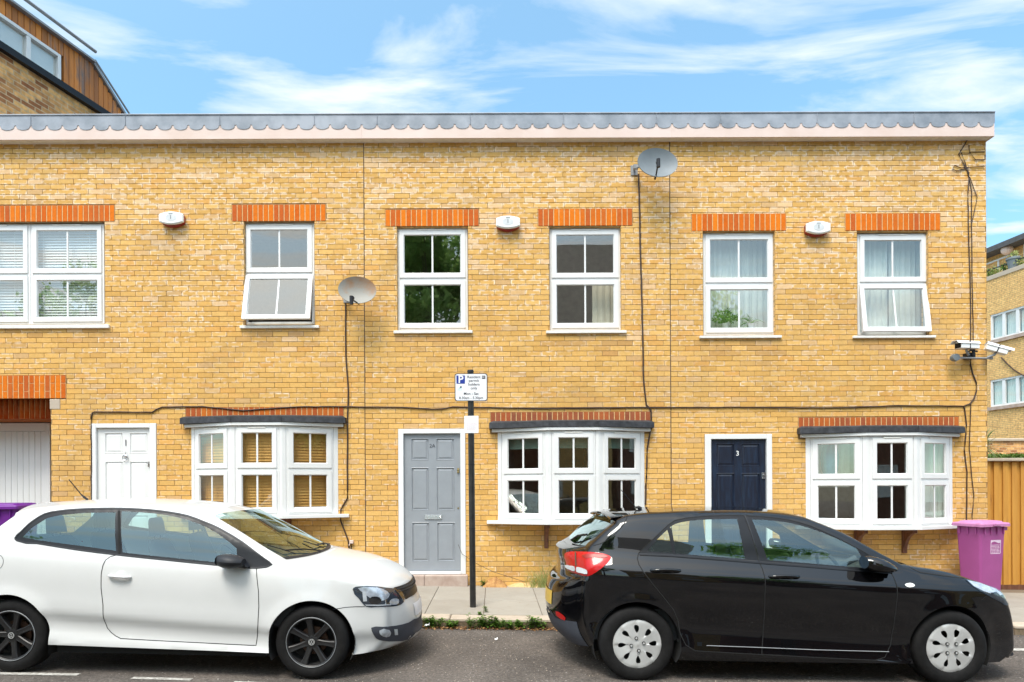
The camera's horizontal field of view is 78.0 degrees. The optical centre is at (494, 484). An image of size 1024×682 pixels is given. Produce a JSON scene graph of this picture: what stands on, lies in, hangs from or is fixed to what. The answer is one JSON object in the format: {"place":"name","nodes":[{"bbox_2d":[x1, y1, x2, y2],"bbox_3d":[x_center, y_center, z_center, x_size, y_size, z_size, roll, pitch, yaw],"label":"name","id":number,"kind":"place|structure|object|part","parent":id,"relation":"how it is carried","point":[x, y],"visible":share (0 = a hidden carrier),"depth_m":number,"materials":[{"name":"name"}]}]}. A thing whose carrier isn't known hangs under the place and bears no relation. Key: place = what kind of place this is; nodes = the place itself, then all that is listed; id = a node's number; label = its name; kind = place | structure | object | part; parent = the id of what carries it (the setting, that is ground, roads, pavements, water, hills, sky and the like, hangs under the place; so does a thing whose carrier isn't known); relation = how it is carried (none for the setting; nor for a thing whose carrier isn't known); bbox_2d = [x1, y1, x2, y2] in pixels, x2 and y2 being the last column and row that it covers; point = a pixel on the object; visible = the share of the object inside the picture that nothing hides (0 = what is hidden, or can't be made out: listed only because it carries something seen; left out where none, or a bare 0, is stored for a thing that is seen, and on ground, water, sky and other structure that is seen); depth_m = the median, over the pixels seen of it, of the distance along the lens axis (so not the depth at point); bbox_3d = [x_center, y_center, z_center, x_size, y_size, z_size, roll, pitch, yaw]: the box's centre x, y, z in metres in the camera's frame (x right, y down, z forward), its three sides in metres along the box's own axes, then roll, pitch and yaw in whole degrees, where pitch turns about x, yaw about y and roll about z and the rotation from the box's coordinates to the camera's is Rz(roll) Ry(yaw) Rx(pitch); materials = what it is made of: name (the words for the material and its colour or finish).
{"place":"outdoors","nodes":[
{"label":"outdoors","id":0,"kind":"place"},
{"bbox_2d":[0,627,1023,681],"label":"road","id":1,"kind":"structure","parent":0,"point":[434,657],"depth_m":5.55,"materials":[{"name":"grey asphalt"}]},
{"bbox_2d":[0,479,422,677],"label":"parked car","id":2,"kind":"object","parent":1,"relation":"on","point":[105,578],"visible":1,"depth_m":5.19,"materials":[{"name":"white paint"}]},
{"bbox_3d":[-2.521,0.761,5.191,1.375,1.094,0.349,1,0,0],"label":"door","id":3,"kind":"part","parent":2,"relation":"part of","materials":[{"name":"white paint"}]},
{"bbox_3d":[-2.521,0.761,6.789,1.375,1.094,0.349,1,0,0],"label":"door","id":4,"kind":"part","parent":2,"relation":"part of","materials":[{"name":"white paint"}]},
{"bbox_2d":[423,615,435,627],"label":"weed","id":5,"kind":"object","parent":1,"relation":"on","point":[428,621],"visible":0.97,"depth_m":7.01,"materials":[{"name":"green plant"}]},
{"bbox_2d":[430,617,444,627],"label":"weed","id":6,"kind":"object","parent":1,"relation":"on","point":[438,621],"visible":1,"depth_m":6.98,"materials":[{"name":"green plant"}]},
{"bbox_2d":[446,620,458,626],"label":"weed","id":7,"kind":"object","parent":1,"relation":"on","point":[450,623],"visible":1,"depth_m":7.01,"materials":[{"name":"green plant"}]},
{"bbox_2d":[465,613,482,627],"bbox_3d":[-0.222,1.511,6.982,0.220,0.184,0.126,0,0,0],"label":"weed","id":8,"kind":"object","parent":1,"relation":"on","point":[478,622],"visible":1,"depth_m":6.98,"materials":[{"name":"green plant"}]},
{"bbox_2d":[476,617,485,628],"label":"weed","id":9,"kind":"object","parent":1,"relation":"on","point":[482,624],"visible":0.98,"depth_m":7.01,"materials":[{"name":"green plant"}]},
{"bbox_2d":[483,615,497,628],"bbox_3d":[-0.049,1.522,6.993,0.193,0.167,0.113,0,0,0],"label":"weed","id":10,"kind":"object","parent":1,"relation":"on","point":[491,624],"visible":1,"depth_m":7.00,"materials":[{"name":"green plant"}]},
{"bbox_2d":[252,629,736,681],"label":"grit","id":11,"kind":"object","parent":1,"relation":"on","point":[516,659],"visible":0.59,"depth_m":5.71,"materials":[{"name":"gravel"}]},
{"bbox_2d":[494,616,505,627],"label":"weed","id":12,"kind":"object","parent":1,"relation":"on","point":[496,623],"visible":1,"depth_m":7.01,"materials":[{"name":"green plant"}]},
{"bbox_2d":[503,620,514,628],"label":"weed","id":13,"kind":"object","parent":1,"relation":"on","point":[509,624],"visible":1,"depth_m":6.98,"materials":[{"name":"green plant"}]},
{"bbox_2d":[0,648,1023,681],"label":"bay marking","id":14,"kind":"object","parent":1,"relation":"on","point":[164,678],"visible":0.94,"depth_m":5.14,"materials":[{"name":"paint"}]},
{"bbox_2d":[514,619,523,628],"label":"weed","id":15,"kind":"object","parent":1,"relation":"on","point":[517,624],"visible":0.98,"depth_m":7.00,"materials":[{"name":"green plant"}]},
{"bbox_2d":[515,615,535,629],"bbox_3d":[0.348,1.524,6.986,0.237,0.173,0.143,0,0,0],"label":"weed","id":16,"kind":"object","parent":1,"relation":"on","point":[532,621],"visible":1,"depth_m":6.99,"materials":[{"name":"green plant"}]},
{"bbox_2d":[533,617,547,627],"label":"weed","id":17,"kind":"object","parent":1,"relation":"on","point":[538,623],"visible":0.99,"depth_m":7.01,"materials":[{"name":"green plant"}]},
{"bbox_2d":[422,624,1018,636],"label":"leaf litter","id":18,"kind":"object","parent":1,"relation":"on","point":[441,627],"visible":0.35,"depth_m":6.98,"materials":[{"name":"plant"}]},
{"bbox_2d":[545,490,1013,681],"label":"parked car","id":19,"kind":"object","parent":1,"relation":"on","point":[629,595],"visible":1,"depth_m":5.20,"materials":[{"name":"black paint"}]},
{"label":"rear window","id":20,"kind":"part","parent":19,"relation":"part of","materials":[{"name":"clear glass"}]},
{"bbox_3d":[1.699,0.822,6.772,1.036,1.132,0.277,1,0,0],"label":"rear door","id":21,"kind":"part","parent":19,"relation":"part of","materials":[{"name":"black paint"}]},
{"bbox_3d":[1.701,0.443,6.716,0.993,0.367,0.162,1,0,0],"label":"rear window frame","id":22,"kind":"part","parent":19,"relation":"part of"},
{"bbox_3d":[1.701,0.443,5.334,0.993,0.367,0.162,1,0,0],"label":"rear window frame","id":23,"kind":"part","parent":19,"relation":"part of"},
{"bbox_3d":[1.699,0.822,5.278,1.036,1.132,0.277,1,0,0],"label":"rear door","id":24,"kind":"part","parent":19,"relation":"part of","materials":[{"name":"black paint"}]},
{"bbox_3d":[2.709,0.851,6.826,1.175,1.178,0.300,0,0,-7],"label":"door","id":25,"kind":"part","parent":19,"relation":"part of","materials":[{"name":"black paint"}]},
{"bbox_3d":[2.743,0.494,6.721,1.182,0.441,0.172,1,0,0],"label":"window frame","id":26,"kind":"part","parent":19,"relation":"part of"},
{"bbox_3d":[2.743,0.494,5.329,1.182,0.441,0.172,1,0,0],"label":"window frame","id":27,"kind":"part","parent":19,"relation":"part of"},
{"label":"door","id":28,"kind":"part","parent":19,"relation":"part of","materials":[{"name":"black paint"}]},
{"bbox_2d":[14,0,1023,247],"label":"sky","id":29,"kind":"structure","parent":0,"point":[159,56],"materials":[{"name":"blue"}]},
{"bbox_2d":[417,585,1023,621],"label":"pavement","id":30,"kind":"structure","parent":0,"point":[455,600],"depth_m":8.11,"materials":[{"name":"concrete"}]},
{"bbox_2d":[0,503,36,535],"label":"wheelie bin","id":31,"kind":"object","parent":30,"relation":"on","point":[8,511],"visible":0.28,"depth_m":8.68,"materials":[{"name":"purple plastic"}]},
{"bbox_2d":[455,370,487,607],"bbox_3d":[-0.274,0.072,7.668,0.396,2.930,0.094,0,0,0],"label":"parking sign post","id":32,"kind":"object","parent":30,"relation":"on","point":[471,386],"visible":1,"depth_m":7.63,"materials":[{"name":"black metal"}]},
{"bbox_2d":[483,577,506,587],"bbox_3d":[0.007,1.418,9.172,0.360,0.142,0.170,0,0,0],"label":"earth mound","id":33,"kind":"object","parent":30,"relation":"on","point":[493,582],"visible":0.99,"depth_m":9.14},
{"bbox_2d":[508,582,542,587],"bbox_3d":[0.463,1.465,9.197,0.550,0.064,0.120,0,0,0],"label":"sand drift","id":34,"kind":"object","parent":30,"relation":"on","point":[520,584],"visible":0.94,"depth_m":9.19,"materials":[{"name":"beige sand"}]},
{"bbox_2d":[521,571,541,587],"bbox_3d":[0.572,1.374,9.182,0.419,0.240,0.193,0,0,0],"label":"grass tuft","id":35,"kind":"object","parent":30,"relation":"on","point":[535,583],"visible":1,"depth_m":9.16,"materials":[{"name":"green plant"}]},
{"bbox_2d":[521,562,555,587],"bbox_3d":[0.706,1.294,9.187,0.727,0.405,0.284,0,0,0],"label":"grass tuft","id":36,"kind":"object","parent":30,"relation":"on","point":[543,582],"visible":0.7,"depth_m":9.15,"materials":[{"name":"green plant"}]},
{"bbox_2d":[952,520,1009,590],"bbox_3d":[6.818,1.036,8.830,0.606,1.076,0.470,0,0,-17],"label":"wheelie bin","id":37,"kind":"object","parent":30,"relation":"on","point":[980,544],"visible":0.77,"depth_m":8.70,"materials":[{"name":"purple plastic"}]},
{"bbox_2d":[434,589,1023,616],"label":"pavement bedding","id":38,"kind":"object","parent":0,"point":[1011,591],"visible":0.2,"depth_m":9.41,"materials":[{"name":"grey concrete"}]},
{"bbox_2d":[987,427,1017,457],"bbox_3d":[8.874,0.292,11.515,1.037,2.720,0.961,0,0,0],"label":"cordyline","id":39,"kind":"object","parent":38,"relation":"on","point":[990,446],"visible":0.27,"depth_m":11.38,"materials":[{"name":"green plant"}]},
{"bbox_3d":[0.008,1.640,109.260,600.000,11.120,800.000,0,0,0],"label":"ground","id":40,"kind":"structure","parent":0,"visible":0},
{"bbox_2d":[0,0,129,266],"bbox_3d":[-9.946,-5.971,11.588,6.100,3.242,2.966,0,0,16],"label":"corner building","id":41,"kind":"structure","parent":40,"relation":"on","point":[45,68],"depth_m":10.25,"materials":[{"name":"wood"}]},
{"bbox_2d":[0,13,60,79],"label":"window","id":42,"kind":"structure","parent":41,"relation":"in","point":[11,34],"depth_m":9.95,"materials":[{"name":"white plastic"}]},
{"bbox_2d":[0,113,365,551],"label":"terraced house","id":43,"kind":"structure","parent":40,"relation":"on","point":[226,295],"depth_m":9.26,"materials":[{"name":"yellow brick"}]},
{"bbox_2d":[0,423,50,533],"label":"garage door","id":44,"kind":"structure","parent":43,"relation":"in","point":[25,454],"depth_m":9.81,"materials":[{"name":"white paint"}]},
{"bbox_2d":[0,224,109,328],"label":"window","id":45,"kind":"structure","parent":43,"relation":"in","point":[33,276],"depth_m":9.32,"materials":[{"name":"white plastic"}]},
{"bbox_2d":[91,423,156,527],"bbox_3d":[-5.424,0.207,9.295,0.958,2.202,0.130,0,0,0],"label":"front door","id":46,"kind":"structure","parent":43,"relation":"in","point":[124,455],"depth_m":9.29,"materials":[{"name":"white paint"}]},
{"bbox_2d":[159,211,184,227],"bbox_3d":[-4.688,-3.868,9.206,0.350,0.225,0.104,0,0,0],"label":"alarm box","id":47,"kind":"object","parent":43,"relation":"attached to","point":[172,219],"visible":1,"depth_m":9.16,"materials":[{"name":"white plastic"}]},
{"bbox_2d":[180,415,349,537],"bbox_3d":[-3.360,-0.078,9.107,2.476,1.849,0.447,0,0,0],"label":"bay window","id":48,"kind":"structure","parent":43,"relation":"in","point":[285,467],"depth_m":9.07,"materials":[{"name":"white plastic"}]},
{"bbox_2d":[240,223,318,328],"bbox_3d":[-3.144,-3.068,9.251,1.158,1.567,0.228,0,0,0],"label":"window","id":49,"kind":"structure","parent":43,"relation":"in","point":[279,273],"depth_m":9.30,"materials":[{"name":"white plastic"}]},
{"bbox_2d":[340,303,351,548],"bbox_3d":[-2.177,-0.849,9.248,0.173,3.611,0.022,0,0,0],"label":"cable","id":50,"kind":"object","parent":43,"relation":"attached to","point":[347,427],"visible":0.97,"depth_m":9.24,"materials":[{"name":"black rubber"}]},
{"bbox_2d":[338,276,375,304],"bbox_3d":[-2.036,-2.709,9.006,0.592,0.473,0.443,0,0,42],"label":"satellite dish","id":51,"kind":"object","parent":43,"relation":"attached to","point":[358,290],"visible":1,"depth_m":8.96,"materials":[{"name":"plastic"}]},
{"bbox_2d":[361,112,671,586],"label":"terraced house","id":52,"kind":"structure","parent":40,"relation":"on","point":[540,307],"depth_m":9.26,"materials":[{"name":"yellow brick"}]},
{"bbox_2d":[398,429,465,574],"bbox_3d":[-0.912,0.250,9.295,0.982,2.129,0.130,0,0,0],"label":"front door","id":53,"kind":"structure","parent":52,"relation":"in","point":[431,462],"depth_m":9.29,"materials":[{"name":"grey paint"}]},
{"bbox_2d":[393,228,472,333],"bbox_3d":[-0.899,-2.994,9.295,1.154,1.567,0.140,0,0,0],"label":"window","id":54,"kind":"structure","parent":52,"relation":"in","point":[432,279],"depth_m":9.30,"materials":[{"name":"white plastic"}]},
{"bbox_2d":[458,545,523,581],"bbox_3d":[-0.046,1.137,9.149,0.977,0.528,0.016,0,0,10],"label":"dry stem","id":55,"kind":"object","parent":52,"relation":"hanging from","point":[488,569],"visible":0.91,"depth_m":9.15,"materials":[{"name":"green plant"}]},
{"bbox_2d":[496,215,519,231],"bbox_3d":[0.198,-3.808,9.206,0.350,0.225,0.104,0,0,0],"label":"alarm box","id":56,"kind":"object","parent":52,"relation":"attached to","point":[507,223],"visible":1,"depth_m":9.16,"materials":[{"name":"white plastic"}]},
{"bbox_2d":[90,359,976,499],"bbox_3d":[0.578,-0.777,9.248,12.973,2.100,0.019,0,0,0],"label":"cable","id":57,"kind":"object","parent":52,"relation":"attached to","point":[505,407],"visible":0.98,"depth_m":9.24,"materials":[{"name":"black rubber"}]},
{"bbox_2d":[487,420,653,547],"bbox_3d":[1.127,-0.003,9.457,2.476,1.864,1.146,0,0,0],"label":"bay window","id":58,"kind":"structure","parent":52,"relation":"in","point":[547,436],"depth_m":9.00,"materials":[{"name":"white plastic"}]},
{"bbox_2d":[546,228,626,333],"bbox_3d":[1.341,-2.994,9.380,1.177,1.567,0.311,0,0,0],"label":"window","id":59,"kind":"structure","parent":52,"relation":"in","point":[605,286],"depth_m":9.30,"materials":[{"name":"white plastic"}]},
{"bbox_2d":[638,174,651,504],"bbox_3d":[2.205,-2.123,9.248,0.190,4.839,0.024,0,0,0],"label":"cable","id":60,"kind":"object","parent":52,"relation":"attached to","point":[642,333],"visible":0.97,"depth_m":9.24,"materials":[{"name":"black rubber"}]},
{"bbox_2d":[631,148,677,179],"bbox_3d":[2.217,-4.549,9.032,0.476,0.434,0.632,0,0,-43],"label":"satellite dish","id":61,"kind":"object","parent":52,"relation":"attached to","point":[656,162],"visible":1,"depth_m":8.96,"materials":[{"name":"metal"}]},
{"bbox_2d":[422,621,1023,634],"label":"kerb face","id":62,"kind":"object","parent":40,"relation":"on","point":[1016,631],"visible":0.04,"depth_m":7.05},
{"bbox_2d":[422,614,1023,628],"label":"kerb","id":63,"kind":"structure","parent":62,"relation":"on","point":[546,619],"depth_m":7.09,"materials":[{"name":"concrete"}]},
{"bbox_2d":[670,111,995,574],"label":"terraced house","id":64,"kind":"structure","parent":40,"relation":"on","point":[865,301],"depth_m":9.26,"materials":[{"name":"yellow brick"}]},
{"bbox_2d":[712,308,737,327],"bbox_3d":[3.467,-2.468,9.428,0.435,0.322,0.185,0,0,0],"label":"potted plant","id":65,"kind":"object","parent":64,"relation":"in","point":[724,319],"visible":0.98,"depth_m":9.41,"materials":[{"name":"green plant"}]},
{"bbox_2d":[705,434,772,547],"bbox_3d":[3.579,0.335,9.295,0.982,2.147,0.130,0,0,0],"label":"front door","id":66,"kind":"structure","parent":64,"relation":"in","point":[738,467],"depth_m":9.29,"materials":[{"name":"blue paint"}]},
{"bbox_2d":[699,233,781,338],"bbox_3d":[3.596,-2.923,9.426,1.200,1.568,0.401,0,0,0],"label":"window","id":67,"kind":"structure","parent":64,"relation":"in","point":[738,267],"depth_m":9.54,"materials":[{"name":"white plastic"}]},
{"bbox_2d":[741,314,763,327],"bbox_3d":[3.821,-2.423,9.423,0.371,0.227,0.150,0,0,0],"label":"potted plant","id":68,"kind":"object","parent":64,"relation":"in","point":[750,323],"visible":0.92,"depth_m":9.41,"materials":[{"name":"white plant"}]},
{"bbox_2d":[804,221,830,236],"bbox_3d":[4.702,-3.729,9.206,0.350,0.225,0.104,0,0,0],"label":"alarm box","id":69,"kind":"object","parent":64,"relation":"attached to","point":[816,228],"visible":1,"depth_m":9.16,"materials":[{"name":"white plastic"}]},
{"bbox_2d":[797,425,964,552],"bbox_3d":[5.636,0.073,9.260,2.476,1.862,0.753,0,0,0],"label":"bay window","id":70,"kind":"structure","parent":64,"relation":"in","point":[926,479],"depth_m":9.03,"materials":[{"name":"white plastic"}]},
{"bbox_2d":[852,233,935,338],"bbox_3d":[5.845,-2.920,9.392,1.213,1.557,0.382,0,0,0],"label":"window","id":71,"kind":"structure","parent":64,"relation":"in","point":[905,282],"depth_m":9.48,"materials":[{"name":"white plastic"}]},
{"bbox_2d":[958,140,970,340],"bbox_3d":[6.883,-3.548,9.248,0.177,2.990,0.014,0,0,0],"label":"cable","id":72,"kind":"object","parent":64,"relation":"attached to","point":[968,242],"visible":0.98,"depth_m":9.24,"materials":[{"name":"black rubber"}]},
{"bbox_2d":[963,406,967,519],"bbox_3d":[6.894,-0.145,9.248,0.059,2.010,0.017,0,0,0],"label":"cable","id":73,"kind":"object","parent":64,"relation":"attached to","point":[966,464],"visible":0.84,"depth_m":9.24,"materials":[{"name":"black rubber"}]},
{"bbox_2d":[961,145,973,340],"bbox_3d":[6.922,-3.510,9.248,0.172,2.914,0.012,0,0,0],"label":"cable","id":74,"kind":"object","parent":64,"relation":"attached to","point":[971,244],"visible":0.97,"depth_m":9.24,"materials":[{"name":"black rubber"}]},
{"bbox_2d":[953,165,984,170],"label":"cable","id":75,"kind":"object","parent":64,"relation":"attached to","point":[965,167],"visible":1,"depth_m":9.24,"materials":[{"name":"black rubber"}]},
{"bbox_2d":[950,349,992,361],"bbox_3d":[6.899,-1.865,9.174,0.607,0.178,0.168,0,0,0],"label":"camera bracket","id":76,"kind":"object","parent":64,"relation":"attached to","point":[957,357],"visible":1,"depth_m":9.13,"materials":[{"name":"metal"}]},
{"bbox_2d":[950,340,980,355],"bbox_3d":[6.783,-1.963,9.096,0.411,0.209,0.132,0,0,-14],"label":"security camera","id":77,"kind":"object","parent":76,"relation":"attached to","point":[966,345],"visible":1,"depth_m":9.06,"materials":[{"name":"white plastic"}]},
{"bbox_2d":[983,342,1014,357],"bbox_3d":[7.260,-1.942,9.093,0.346,0.241,0.132,0,0,19],"label":"security camera","id":78,"kind":"object","parent":76,"relation":"on","point":[995,349],"visible":1,"depth_m":9.07,"materials":[{"name":"white plastic"}]},
{"bbox_2d":[969,404,973,519],"bbox_3d":[6.984,-0.111,9.248,0.075,2.127,0.012,0,0,0],"label":"cable","id":79,"kind":"object","parent":64,"relation":"attached to","point":[970,461],"visible":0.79,"depth_m":9.24,"materials":[{"name":"black rubber"}]},
{"bbox_2d":[970,178,977,221],"bbox_3d":[7.011,-4.125,9.248,0.118,0.760,0.010,0,0,0],"label":"cable","id":80,"kind":"object","parent":64,"relation":"attached to","point":[976,199],"visible":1,"depth_m":9.24,"materials":[{"name":"black rubber"}]},
{"bbox_2d":[986,233,1023,437],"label":"apartment building","id":81,"kind":"structure","parent":40,"relation":"on","point":[1005,327],"depth_m":25.57,"materials":[{"name":"yellow brick"}]},
{"bbox_2d":[990,266,1002,274],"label":"balcony plant","id":82,"kind":"object","parent":81,"relation":"on","point":[996,271],"visible":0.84,"depth_m":26.13,"materials":[{"name":"green plant"}]},
{"bbox_2d":[986,253,1013,270],"bbox_3d":[22.373,-9.323,27.022,0.060,1.696,3.191,0,0,-7],"label":"railing","id":83,"kind":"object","parent":81,"relation":"in","point":[998,260],"depth_m":27.87,"materials":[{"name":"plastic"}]},
{"bbox_2d":[999,263,1007,270],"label":"balcony plant","id":84,"kind":"object","parent":81,"relation":"on","point":[1005,267],"visible":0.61,"depth_m":25.68,"materials":[{"name":"green plant"}]},
{"bbox_2d":[987,306,1023,342],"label":"window","id":85,"kind":"structure","parent":81,"relation":"in","point":[1014,318],"depth_m":25.50,"materials":[{"name":"white plastic"}]},
{"bbox_2d":[987,375,1023,410],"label":"window","id":86,"kind":"structure","parent":81,"relation":"in","point":[1014,385],"depth_m":25.53,"materials":[{"name":"white plastic"}]},
{"bbox_2d":[1001,246,1013,254],"bbox_3d":[22.066,-10.095,27.193,0.452,0.450,0.451,0,0,37],"label":"globe lamp","id":87,"kind":"object","parent":81,"relation":"attached to","point":[1007,250],"visible":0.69,"depth_m":27.06,"materials":[{"name":"white glass"}]},
{"bbox_2d":[1001,357,1023,375],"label":"cable","id":88,"kind":"object","parent":81,"relation":"attached to","point":[1011,367],"visible":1,"depth_m":25.21,"materials":[{"name":"black rubber"}]},
{"bbox_2d":[1006,250,1019,268],"bbox_3d":[20.818,-9.013,25.343,0.500,0.767,0.500,0,0,0],"label":"plant pot","id":89,"kind":"object","parent":81,"relation":"on","point":[1010,261],"visible":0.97,"depth_m":25.24,"materials":[{"name":"grey ceramic"}]},
{"bbox_2d":[1014,256,1023,264],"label":"balcony plant","id":90,"kind":"object","parent":81,"relation":"on","point":[1020,262],"visible":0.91,"depth_m":25.02,"materials":[{"name":"green plant"}]},
{"bbox_2d":[987,458,1023,589],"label":"wooden fence","id":91,"kind":"object","parent":40,"relation":"on","point":[1005,489],"visible":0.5,"depth_m":9.61,"materials":[{"name":"wood"}]},
{"bbox_2d":[987,438,1023,454],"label":"garden wall","id":92,"kind":"structure","parent":40,"relation":"on","point":[1011,444],"depth_m":20.26,"materials":[{"name":"brick"}]},
{"bbox_2d":[987,453,1023,457],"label":"hedge","id":93,"kind":"object","parent":40,"relation":"on","point":[1016,455],"visible":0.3,"depth_m":12.30,"materials":[{"name":"green plant"}]}
]}

